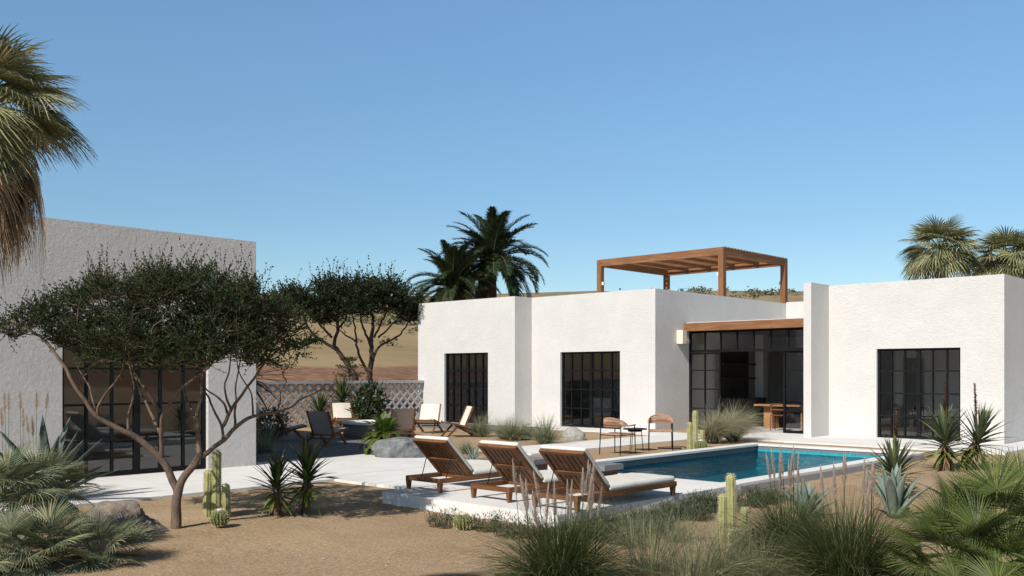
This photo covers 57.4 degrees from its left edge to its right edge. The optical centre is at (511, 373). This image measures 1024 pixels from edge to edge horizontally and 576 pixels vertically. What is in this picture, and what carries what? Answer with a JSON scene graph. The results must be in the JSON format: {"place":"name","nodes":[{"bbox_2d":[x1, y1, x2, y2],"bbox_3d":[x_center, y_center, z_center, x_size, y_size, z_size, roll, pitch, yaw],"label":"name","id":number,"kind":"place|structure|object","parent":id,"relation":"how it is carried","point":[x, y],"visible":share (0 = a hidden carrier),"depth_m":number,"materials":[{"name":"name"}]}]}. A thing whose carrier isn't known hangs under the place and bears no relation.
{"place":"outdoors","nodes":[
{"label":"outdoors","id":0,"kind":"place"},
{"bbox_2d":[0,480,160,514],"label":"path","id":1,"kind":"structure","parent":0,"point":[112,494],"depth_m":12.76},
{"bbox_2d":[88,466,336,498],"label":"path","id":2,"kind":"structure","parent":0,"point":[157,484],"depth_m":14.45,"materials":[{"name":"concrete"}]},
{"bbox_2d":[256,432,373,461],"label":"terrace","id":3,"kind":"structure","parent":0,"point":[336,447],"depth_m":21.19,"materials":[{"name":"concrete"}]},
{"bbox_2d":[270,409,306,441],"bbox_3d":[-5.609,1.298,23.288,0.954,0.856,0.696,0,0,-19],"label":"sling chair","id":4,"kind":"object","parent":3,"relation":"on","point":[293,429],"visible":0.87,"depth_m":23.03,"materials":[{"name":"grey fabric"}]},
{"bbox_2d":[303,411,348,446],"bbox_3d":[-4.389,1.298,21.924,0.696,0.856,0.954,0,0,27],"label":"sling chair","id":5,"kind":"object","parent":3,"relation":"on","point":[320,423],"visible":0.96,"depth_m":21.82,"materials":[{"name":"fabric"}]},
{"bbox_2d":[250,459,398,475],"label":"path","id":6,"kind":"structure","parent":0,"point":[334,469],"depth_m":16.42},
{"bbox_2d":[316,454,432,469],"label":"path","id":7,"kind":"structure","parent":0,"point":[390,463],"depth_m":17.72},
{"bbox_2d":[325,470,483,488],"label":"path","id":8,"kind":"structure","parent":0,"point":[393,479],"depth_m":14.72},
{"bbox_2d":[400,466,500,478],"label":"path","id":9,"kind":"structure","parent":0,"point":[431,469],"depth_m":16.25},
{"bbox_2d":[411,457,489,463],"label":"path","id":10,"kind":"structure","parent":0,"point":[471,461],"depth_m":17.93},
{"bbox_2d":[415,423,547,430],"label":"terrace","id":11,"kind":"structure","parent":0,"point":[444,426],"depth_m":29.38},
{"bbox_2d":[0,277,1023,575],"bbox_3d":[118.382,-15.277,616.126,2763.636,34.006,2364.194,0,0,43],"label":"ground","id":12,"kind":"structure","parent":0,"point":[360,537],"depth_m":10.61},
{"bbox_2d":[0,23,97,300],"bbox_3d":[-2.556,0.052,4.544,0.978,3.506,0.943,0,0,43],"label":"fan palm","id":13,"kind":"object","parent":12,"relation":"on","point":[36,127],"visible":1,"depth_m":4.51,"materials":[{"name":"green plant"}]},
{"bbox_2d":[0,389,117,502],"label":"pampas clump","id":14,"kind":"object","parent":12,"relation":"on","point":[32,431],"visible":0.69,"depth_m":12.30,"materials":[{"name":"beige plant"}]},
{"bbox_2d":[0,414,123,510],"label":"agave","id":15,"kind":"object","parent":12,"relation":"on","point":[59,442],"visible":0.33,"depth_m":12.25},
{"bbox_2d":[0,437,159,575],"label":"dwarf fan palm","id":16,"kind":"object","parent":12,"relation":"on","point":[16,527],"visible":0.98,"depth_m":8.41,"materials":[{"name":"green plant"}]},
{"bbox_2d":[82,500,169,535],"bbox_3d":[-4.146,1.539,10.051,0.978,0.359,0.608,0,0,3],"label":"rock","id":17,"kind":"object","parent":12,"relation":"on","point":[122,511],"visible":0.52,"depth_m":9.98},
{"bbox_2d":[0,216,255,484],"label":"guest house","id":18,"kind":"structure","parent":12,"relation":"on","point":[30,366],"depth_m":15.81,"materials":[{"name":"paint"}]},
{"bbox_2d":[62,333,205,477],"bbox_3d":[-6.209,0.505,15.498,0.099,2.330,2.460,0,0,43],"label":"window","id":19,"kind":"structure","parent":18,"relation":"in","point":[136,405],"depth_m":15.48,"materials":[{"name":"black metal"}]},
{"bbox_2d":[0,236,330,528],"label":"acacia tree","id":20,"kind":"object","parent":12,"relation":"on","point":[226,304],"visible":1,"depth_m":9.84,"materials":[{"name":"green plant"}]},
{"bbox_2d":[201,449,231,517],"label":"columnar cactus","id":21,"kind":"object","parent":12,"relation":"on","point":[212,488],"visible":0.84,"depth_m":11.06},
{"bbox_2d":[208,507,229,526],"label":"barrel cactus","id":22,"kind":"object","parent":12,"relation":"on","point":[219,517],"visible":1,"depth_m":10.37,"materials":[{"name":"plant"}]},
{"bbox_2d":[197,332,293,458],"bbox_3d":[-5.105,0.352,18.090,2.000,3.092,2.099,0,0,-37],"label":"tree","id":23,"kind":"object","parent":12,"relation":"on","point":[257,392],"visible":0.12,"depth_m":18.06,"materials":[{"name":"green plant"}]},
{"bbox_2d":[238,446,304,517],"bbox_3d":[-2.810,1.336,11.242,0.810,0.982,0.848,0,0,30],"label":"yucca","id":24,"kind":"object","parent":12,"relation":"on","point":[275,500],"visible":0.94,"depth_m":11.19,"materials":[{"name":"green plant"}]},
{"bbox_2d":[256,419,292,454],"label":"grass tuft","id":25,"kind":"object","parent":12,"relation":"on","point":[263,446],"visible":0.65,"depth_m":19.83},
{"bbox_2d":[256,403,295,440],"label":"shrub","id":26,"kind":"object","parent":12,"relation":"on","point":[264,419],"visible":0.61,"depth_m":23.25,"materials":[{"name":"green plant"}]},
{"bbox_2d":[277,432,340,515],"bbox_3d":[-2.484,1.277,11.399,0.913,1.144,0.856,0,0,-3],"label":"yucca","id":27,"kind":"object","parent":12,"relation":"on","point":[308,458],"visible":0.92,"depth_m":11.36,"materials":[{"name":"green plant"}]},
{"bbox_2d":[301,391,334,426],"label":"yucca","id":28,"kind":"object","parent":12,"relation":"on","point":[321,405],"visible":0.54,"depth_m":28.90,"materials":[{"name":"green plant"}]},
{"bbox_2d":[256,380,423,429],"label":"garden wall","id":29,"kind":"structure","parent":12,"relation":"on","point":[330,386],"depth_m":29.46,"materials":[{"name":"concrete"}]},
{"bbox_2d":[325,372,356,426],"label":"yucca","id":30,"kind":"object","parent":12,"relation":"on","point":[342,393],"visible":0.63,"depth_m":29.52,"materials":[{"name":"green plant"}]},
{"bbox_2d":[330,402,357,427],"bbox_3d":[-5.017,1.298,27.776,0.696,0.856,0.954,0,0,-24],"label":"sling chair","id":31,"kind":"object","parent":12,"relation":"on","point":[340,412],"visible":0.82,"depth_m":27.86,"materials":[{"name":"fabric"}]},
{"bbox_2d":[265,255,427,384],"bbox_3d":[-5.832,-1.889,33.534,5.974,4.711,4.413,0,0,9],"label":"acacia tree","id":32,"kind":"object","parent":12,"relation":"on","point":[335,296],"visible":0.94,"depth_m":32.66,"materials":[{"name":"green plant"}]},
{"bbox_2d":[332,356,367,402],"bbox_3d":[-5.663,0.550,32.459,1.207,2.304,1.213,0,0,43],"label":"sapling","id":33,"kind":"object","parent":12,"relation":"on","point":[354,366],"visible":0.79,"depth_m":32.46,"materials":[{"name":"green plant"}]},
{"bbox_2d":[346,377,392,419],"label":"shrub","id":34,"kind":"object","parent":12,"relation":"on","point":[375,403],"visible":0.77,"depth_m":28.02,"materials":[{"name":"green plant"}]},
{"bbox_2d":[341,419,411,438],"bbox_3d":[-3.587,1.540,25.005,1.920,0.520,1.920,0,0,43],"label":"fire pit","id":35,"kind":"object","parent":12,"relation":"on","point":[355,427],"visible":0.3,"depth_m":24.27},
{"bbox_2d":[357,411,407,454],"bbox_3d":[-2.678,1.345,19.475,1.094,1.110,1.084,0,0,43],"label":"cycad","id":36,"kind":"object","parent":12,"relation":"on","point":[383,427],"visible":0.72,"depth_m":19.32,"materials":[{"name":"green plant"}]},
{"bbox_2d":[371,437,424,457],"bbox_3d":[-2.195,1.513,18.784,1.274,0.460,0.725,0,0,0],"label":"boulder","id":37,"kind":"object","parent":12,"relation":"on","point":[400,447],"visible":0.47,"depth_m":18.50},
{"bbox_2d":[390,408,415,436],"bbox_3d":[-2.806,1.298,23.664,0.696,0.856,0.954,0,0,-21],"label":"sling chair","id":38,"kind":"object","parent":12,"relation":"on","point":[407,418],"visible":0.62,"depth_m":23.55,"materials":[{"name":"fabric"}]},
{"bbox_2d":[414,403,442,433],"bbox_3d":[-2.410,1.298,26.762,0.696,0.856,0.954,0,0,14],"label":"sling chair","id":39,"kind":"object","parent":12,"relation":"on","point":[429,413],"visible":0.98,"depth_m":26.88,"materials":[{"name":"beige fabric"}]},
{"bbox_2d":[424,507,461,527],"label":"shrub","id":40,"kind":"object","parent":12,"relation":"on","point":[438,522],"visible":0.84,"depth_m":10.38,"materials":[{"name":"green plant"}]},
{"bbox_2d":[406,239,500,321],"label":"date palm","id":41,"kind":"object","parent":12,"relation":"on","point":[452,267],"visible":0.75,"depth_m":40.37,"materials":[{"name":"green plant"}]},
{"bbox_2d":[441,405,480,436],"bbox_3d":[-1.375,1.298,25.101,0.954,0.856,0.696,0,0,-19],"label":"sling chair","id":42,"kind":"object","parent":12,"relation":"on","point":[467,413],"visible":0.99,"depth_m":24.98,"materials":[{"name":"beige fabric"}]},
{"bbox_2d":[81,495,840,574],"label":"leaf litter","id":43,"kind":"object","parent":12,"relation":"on","point":[306,547],"visible":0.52,"depth_m":9.14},
{"bbox_2d":[451,511,472,529],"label":"barrel cactus","id":44,"kind":"object","parent":12,"relation":"on","point":[462,520],"visible":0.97,"depth_m":10.16,"materials":[{"name":"plant"}]},
{"bbox_2d":[456,438,478,453],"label":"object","id":45,"kind":"object","parent":12,"relation":"on","point":[466,447],"visible":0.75,"depth_m":19.66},
{"bbox_2d":[459,446,482,459],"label":"agave","id":46,"kind":"object","parent":12,"relation":"on","point":[474,452],"visible":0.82,"depth_m":18.14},
{"bbox_2d":[453,410,507,437],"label":"grass tuft","id":47,"kind":"object","parent":12,"relation":"on","point":[482,432],"visible":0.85,"depth_m":24.94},
{"bbox_2d":[470,510,504,532],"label":"shrub","id":48,"kind":"object","parent":12,"relation":"on","point":[484,522],"visible":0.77,"depth_m":10.09,"materials":[{"name":"green plant"}]},
{"bbox_2d":[437,206,549,297],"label":"date palm","id":49,"kind":"object","parent":12,"relation":"on","point":[494,239],"visible":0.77,"depth_m":42.23,"materials":[{"name":"green plant"}]},
{"bbox_2d":[477,417,515,440],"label":"grass tuft","id":50,"kind":"object","parent":12,"relation":"on","point":[502,437],"visible":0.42,"depth_m":24.12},
{"bbox_2d":[487,411,533,440],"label":"grass tuft","id":51,"kind":"object","parent":12,"relation":"on","point":[510,433],"visible":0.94,"depth_m":23.56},
{"bbox_2d":[490,510,533,538],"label":"shrub","id":52,"kind":"object","parent":12,"relation":"on","point":[508,526],"visible":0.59,"depth_m":9.74,"materials":[{"name":"green plant"}]},
{"bbox_2d":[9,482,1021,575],"bbox_3d":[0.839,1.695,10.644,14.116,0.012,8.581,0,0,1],"label":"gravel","id":53,"kind":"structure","parent":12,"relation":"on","point":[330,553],"depth_m":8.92,"materials":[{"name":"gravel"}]},
{"bbox_2d":[513,417,539,439],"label":"grass tuft","id":54,"kind":"object","parent":12,"relation":"on","point":[526,434],"visible":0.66,"depth_m":23.81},
{"bbox_2d":[266,286,803,353],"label":"hill scrub","id":55,"kind":"object","parent":12,"relation":"on","point":[702,291],"visible":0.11,"depth_m":169.46,"materials":[{"name":"green plant"}]},
{"bbox_2d":[514,410,578,443],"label":"grass tuft","id":56,"kind":"object","parent":12,"relation":"on","point":[544,435],"visible":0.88,"depth_m":22.28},
{"bbox_2d":[440,456,676,575],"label":"grass clump","id":57,"kind":"object","parent":12,"relation":"on","point":[562,554],"visible":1,"depth_m":7.31,"materials":[{"name":"plant"}]},
{"bbox_2d":[561,427,585,439],"bbox_3d":[1.575,1.544,23.930,0.622,0.347,0.471,0,0,13],"label":"stone","id":58,"kind":"object","parent":12,"relation":"on","point":[577,433],"visible":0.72,"depth_m":23.77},
{"bbox_2d":[599,417,635,455],"bbox_3d":[2.212,1.309,19.683,0.566,0.783,0.622,0,0,40],"label":"woven armchair","id":59,"kind":"object","parent":12,"relation":"on","point":[611,422],"visible":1,"depth_m":19.49,"materials":[{"name":"wicker"}]},
{"bbox_2d":[623,428,646,450],"bbox_3d":[2.685,1.451,20.434,0.530,0.499,0.530,0,0,43],"label":"round table","id":60,"kind":"object","parent":12,"relation":"on","point":[636,430],"visible":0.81,"depth_m":20.34,"materials":[{"name":"black metal"}]},
{"bbox_2d":[596,505,678,551],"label":"grass tuft","id":61,"kind":"object","parent":12,"relation":"on","point":[628,527],"visible":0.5,"depth_m":9.22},
{"bbox_2d":[648,414,672,450],"bbox_3d":[3.304,1.309,20.825,0.566,0.783,0.622,0,0,8],"label":"woven armchair","id":62,"kind":"object","parent":12,"relation":"on","point":[659,418],"visible":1,"depth_m":21.03,"materials":[{"name":"wicker"}]},
{"bbox_2d":[529,481,801,547],"bbox_3d":[2.257,1.547,11.167,1.828,0.305,5.303,0,0,43],"label":"ground cover","id":63,"kind":"object","parent":12,"relation":"on","point":[702,501],"visible":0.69,"depth_m":10.83,"materials":[{"name":"green plant"}]},
{"bbox_2d":[591,493,746,575],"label":"grass tuft","id":64,"kind":"object","parent":12,"relation":"on","point":[642,568],"visible":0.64,"depth_m":7.88,"materials":[{"name":"plant"}]},
{"bbox_2d":[639,502,714,542],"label":"grass tuft","id":65,"kind":"object","parent":12,"relation":"on","point":[678,524],"visible":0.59,"depth_m":9.51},
{"bbox_2d":[687,410,704,449],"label":"columnar cactus","id":66,"kind":"object","parent":12,"relation":"on","point":[694,435],"visible":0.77,"depth_m":20.86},
{"bbox_2d":[611,497,781,575],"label":"grass tuft","id":67,"kind":"object","parent":12,"relation":"on","point":[687,566],"visible":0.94,"depth_m":7.57,"materials":[{"name":"plant"}]},
{"bbox_2d":[694,439,707,448],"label":"barrel cactus","id":68,"kind":"object","parent":12,"relation":"on","point":[700,443],"visible":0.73,"depth_m":20.38,"materials":[{"name":"plant"}]},
{"bbox_2d":[674,402,753,443],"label":"wispy clump","id":69,"kind":"object","parent":12,"relation":"on","point":[715,429],"visible":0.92,"depth_m":22.48,"materials":[{"name":"green plant"}]},
{"bbox_2d":[418,274,1023,443],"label":"house","id":70,"kind":"structure","parent":12,"relation":"on","point":[861,360],"depth_m":27.58,"materials":[{"name":"white paint"}]},
{"bbox_2d":[446,353,487,423],"bbox_3d":[-1.485,0.495,31.324,2.100,2.350,0.096,0,0,43],"label":"window","id":71,"kind":"structure","parent":70,"relation":"in","point":[467,370],"depth_m":31.34,"materials":[{"name":"black metal"}]},
{"bbox_2d":[562,351,619,428],"bbox_3d":[2.431,0.502,28.737,2.330,2.335,0.096,0,0,43],"label":"window","id":72,"kind":"structure","parent":70,"relation":"in","point":[591,370],"depth_m":28.73,"materials":[{"name":"black metal"}]},
{"bbox_2d":[593,398,610,417],"bbox_3d":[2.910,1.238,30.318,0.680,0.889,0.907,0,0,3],"label":"picture","id":73,"kind":"object","parent":70,"relation":"on","point":[597,404],"visible":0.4,"depth_m":30.57,"materials":[{"name":"beige paint"}]},
{"bbox_2d":[677,330,686,343],"bbox_3d":[5.051,-1.077,27.833,0.200,0.406,0.250,0,0,43],"label":"wall lamp","id":74,"kind":"object","parent":70,"relation":"attached to","point":[681,336],"visible":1,"depth_m":27.76,"materials":[{"name":"glass"}]},
{"bbox_2d":[597,246,787,302],"bbox_3d":[6.875,-3.210,35.757,5.520,2.320,4.700,0,0,43],"label":"pergola","id":75,"kind":"object","parent":70,"relation":"on","point":[720,261],"visible":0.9,"depth_m":35.52,"materials":[{"name":"brown wood"}]},
{"bbox_2d":[689,352,720,428],"bbox_3d":[5.764,0.525,27.945,1.070,2.290,0.060,0,0,43],"label":"sliding door","id":76,"kind":"structure","parent":70,"relation":"in","point":[690,354],"depth_m":27.93,"materials":[{"name":"black metal"}]},
{"bbox_2d":[716,351,765,425],"bbox_3d":[7.288,0.480,29.738,0.650,2.400,2.000,0,0,43],"label":"kitchen unit","id":77,"kind":"object","parent":70,"relation":"on","point":[734,378],"visible":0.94,"depth_m":29.75,"materials":[{"name":"brown wood"}]},
{"bbox_2d":[689,328,803,351],"bbox_3d":[6.933,-0.945,26.845,4.280,0.630,0.060,0,0,43],"label":"transom window","id":78,"kind":"structure","parent":70,"relation":"in","point":[690,333],"depth_m":27.03,"materials":[{"name":"black metal"}]},
{"bbox_2d":[755,335,767,402],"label":"pillar","id":79,"kind":"structure","parent":70,"relation":"on","point":[761,372],"depth_m":30.52,"materials":[{"name":"white paint"}]},
{"bbox_2d":[754,403,802,429],"bbox_3d":[8.377,1.308,28.233,1.900,0.745,0.900,0,0,43],"label":"dining table","id":80,"kind":"object","parent":70,"relation":"on","point":[767,407],"visible":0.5,"depth_m":28.45,"materials":[{"name":"brown wood"}]},
{"bbox_2d":[770,403,789,430],"bbox_3d":[7.852,1.279,27.449,0.487,0.802,0.517,0,0,33],"label":"dining chair","id":81,"kind":"object","parent":70,"relation":"on","point":[771,409],"visible":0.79,"depth_m":27.41,"materials":[{"name":"brown wood"}]},
{"bbox_2d":[781,401,800,427],"bbox_3d":[8.689,1.279,29.079,0.487,0.802,0.517,0,0,38],"label":"dining chair","id":82,"kind":"object","parent":70,"relation":"on","point":[787,413],"visible":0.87,"depth_m":29.08,"materials":[{"name":"brown wood"}]},
{"bbox_2d":[783,351,803,433],"bbox_3d":[8.078,0.525,25.850,1.250,2.290,0.060,0,0,43],"label":"sliding door","id":83,"kind":"structure","parent":70,"relation":"in","point":[784,352],"depth_m":26.19,"materials":[{"name":"black metal"}]},
{"bbox_2d":[878,348,959,440],"bbox_3d":[10.222,0.513,23.532,2.050,2.285,0.096,0,0,43],"label":"window","id":84,"kind":"structure","parent":70,"relation":"in","point":[918,370],"depth_m":23.55,"materials":[{"name":"black metal"}]},
{"bbox_2d":[914,406,931,435],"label":"dining chair","id":85,"kind":"object","parent":70,"relation":"on","point":[927,419],"visible":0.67,"depth_m":24.67,"materials":[{"name":"brown wood"}]},
{"bbox_2d":[645,509,801,575],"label":"grass tuft","id":86,"kind":"object","parent":12,"relation":"on","point":[729,557],"visible":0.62,"depth_m":7.85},
{"bbox_2d":[717,472,748,542],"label":"columnar cactus","id":87,"kind":"object","parent":12,"relation":"on","point":[728,497],"visible":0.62,"depth_m":9.49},
{"bbox_2d":[548,443,925,493],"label":"swimming pool","id":88,"kind":"structure","parent":12,"relation":"in","point":[745,464],"depth_m":17.55,"materials":[{"name":"liquid"}]},
{"bbox_2d":[727,528,748,545],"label":"barrel cactus","id":89,"kind":"object","parent":12,"relation":"on","point":[736,537],"visible":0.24,"depth_m":9.20,"materials":[{"name":"plant"}]},
{"bbox_2d":[706,401,772,441],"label":"wispy clump","id":90,"kind":"object","parent":12,"relation":"on","point":[735,438],"visible":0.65,"depth_m":23.12,"materials":[{"name":"green plant"}]},
{"bbox_2d":[689,515,829,575],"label":"grass tuft","id":91,"kind":"object","parent":12,"relation":"on","point":[762,566],"visible":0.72,"depth_m":7.68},
{"bbox_2d":[744,486,777,502],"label":"shrub","id":92,"kind":"object","parent":12,"relation":"on","point":[760,493],"visible":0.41,"depth_m":12.23,"materials":[{"name":"green plant"}]},
{"bbox_2d":[703,444,848,569],"bbox_3d":[2.575,1.386,8.685,1.783,1.436,1.776,0,0,43],"label":"grass clump","id":93,"kind":"object","parent":12,"relation":"on","point":[790,475],"visible":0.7,"depth_m":8.76,"materials":[{"name":"plant"}]},
{"bbox_2d":[782,478,839,517],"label":"agave","id":94,"kind":"object","parent":12,"relation":"on","point":[802,488],"visible":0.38,"depth_m":11.02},
{"bbox_2d":[729,453,960,575],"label":"grass clump","id":95,"kind":"object","parent":12,"relation":"on","point":[845,549],"visible":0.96,"depth_m":7.36,"materials":[{"name":"plant"}]},
{"bbox_2d":[855,408,930,496],"bbox_3d":[5.284,1.189,12.965,1.093,1.434,0.923,0,0,18],"label":"yucca","id":96,"kind":"object","parent":12,"relation":"on","point":[893,458],"visible":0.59,"depth_m":12.90,"materials":[{"name":"green plant"}]},
{"bbox_2d":[861,463,935,518],"bbox_3d":[4.541,1.394,11.106,0.664,0.650,0.772,0,0,-1],"label":"agave","id":97,"kind":"object","parent":12,"relation":"on","point":[893,484],"visible":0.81,"depth_m":11.00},
{"bbox_2d":[902,381,976,471],"bbox_3d":[7.643,1.074,16.552,1.278,1.865,1.258,0,0,43],"label":"yucca","id":98,"kind":"object","parent":12,"relation":"on","point":[944,428],"visible":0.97,"depth_m":16.43,"materials":[{"name":"green plant"}]},
{"bbox_2d":[896,213,989,280],"bbox_3d":[15.091,-1.893,32.956,3.176,7.386,3.246,0,0,43],"label":"fan palm","id":99,"kind":"object","parent":12,"relation":"on","point":[942,263],"visible":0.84,"depth_m":32.51,"materials":[{"name":"green plant"}]},
{"bbox_2d":[867,447,1023,575],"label":"dwarf fan palm","id":100,"kind":"object","parent":12,"relation":"on","point":[962,519],"visible":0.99,"depth_m":7.00,"materials":[{"name":"green plant"}]},
{"bbox_2d":[951,383,1019,469],"bbox_3d":[8.266,1.064,16.625,1.343,1.798,1.259,0,0,43],"label":"yucca","id":101,"kind":"object","parent":12,"relation":"on","point":[982,423],"visible":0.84,"depth_m":16.54,"materials":[{"name":"green plant"}]},
{"bbox_2d":[958,225,1023,278],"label":"fan palm","id":102,"kind":"object","parent":12,"relation":"on","point":[1010,263],"visible":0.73,"depth_m":34.45,"materials":[{"name":"green plant"}]},
{"bbox_2d":[0,0,1023,295],"label":"sky","id":103,"kind":"structure","parent":0,"point":[812,134],"materials":[{"name":"blue"}]},
{"bbox_2d":[479,442,622,454],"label":"path","id":104,"kind":"structure","parent":0,"point":[531,450],"depth_m":21.36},
{"bbox_2d":[382,473,740,525],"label":"pool deck","id":105,"kind":"structure","parent":0,"point":[457,496],"depth_m":11.68,"materials":[{"name":"concrete"}]},
{"bbox_2d":[406,435,500,492],"bbox_3d":[-0.488,1.193,13.066,0.680,0.715,2.020,0,0,43],"label":"sun lounger","id":106,"kind":"object","parent":105,"relation":"on","point":[444,456],"visible":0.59,"depth_m":12.55,"materials":[{"name":"brown wood"}]},
{"bbox_2d":[470,440,562,502],"bbox_3d":[0.433,1.193,12.130,0.680,0.715,2.020,0,0,44],"label":"sun lounger","id":107,"kind":"object","parent":105,"relation":"on","point":[499,455],"visible":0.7,"depth_m":11.62,"materials":[{"name":"brown wood"}]},
{"bbox_2d":[529,456,547,469],"bbox_3d":[0.285,1.365,13.025,0.400,0.370,0.400,0,0,43],"label":"side table","id":108,"kind":"object","parent":105,"relation":"on","point":[540,463],"visible":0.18,"depth_m":12.92,"materials":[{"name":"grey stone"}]},
{"bbox_2d":[532,445,676,512],"bbox_3d":[1.160,1.193,11.364,0.680,0.715,2.020,0,0,42],"label":"sun lounger","id":109,"kind":"object","parent":105,"relation":"on","point":[565,463],"visible":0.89,"depth_m":10.95,"materials":[{"name":"brown wood"}]},
{"bbox_2d":[596,462,622,475],"bbox_3d":[1.172,1.365,12.217,0.400,0.370,0.400,0,0,43],"label":"side table","id":110,"kind":"object","parent":105,"relation":"on","point":[607,468],"visible":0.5,"depth_m":12.11,"materials":[{"name":"wood"}]},
{"bbox_2d":[525,425,724,436],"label":"path","id":111,"kind":"structure","parent":0,"point":[625,431],"depth_m":26.86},
{"bbox_2d":[577,435,704,446],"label":"path","id":112,"kind":"structure","parent":0,"point":[654,439],"depth_m":23.26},
{"bbox_2d":[722,432,822,441],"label":"path","id":113,"kind":"structure","parent":0,"point":[779,437],"depth_m":24.28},
{"bbox_2d":[783,436,1023,454],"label":"path","id":114,"kind":"structure","parent":0,"point":[850,441],"depth_m":22.13,"materials":[{"name":"concrete"}]},
{"bbox_2d":[1008,441,1023,444],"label":"path","id":115,"kind":"structure","parent":0,"point":[1021,442],"depth_m":22.27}
]}

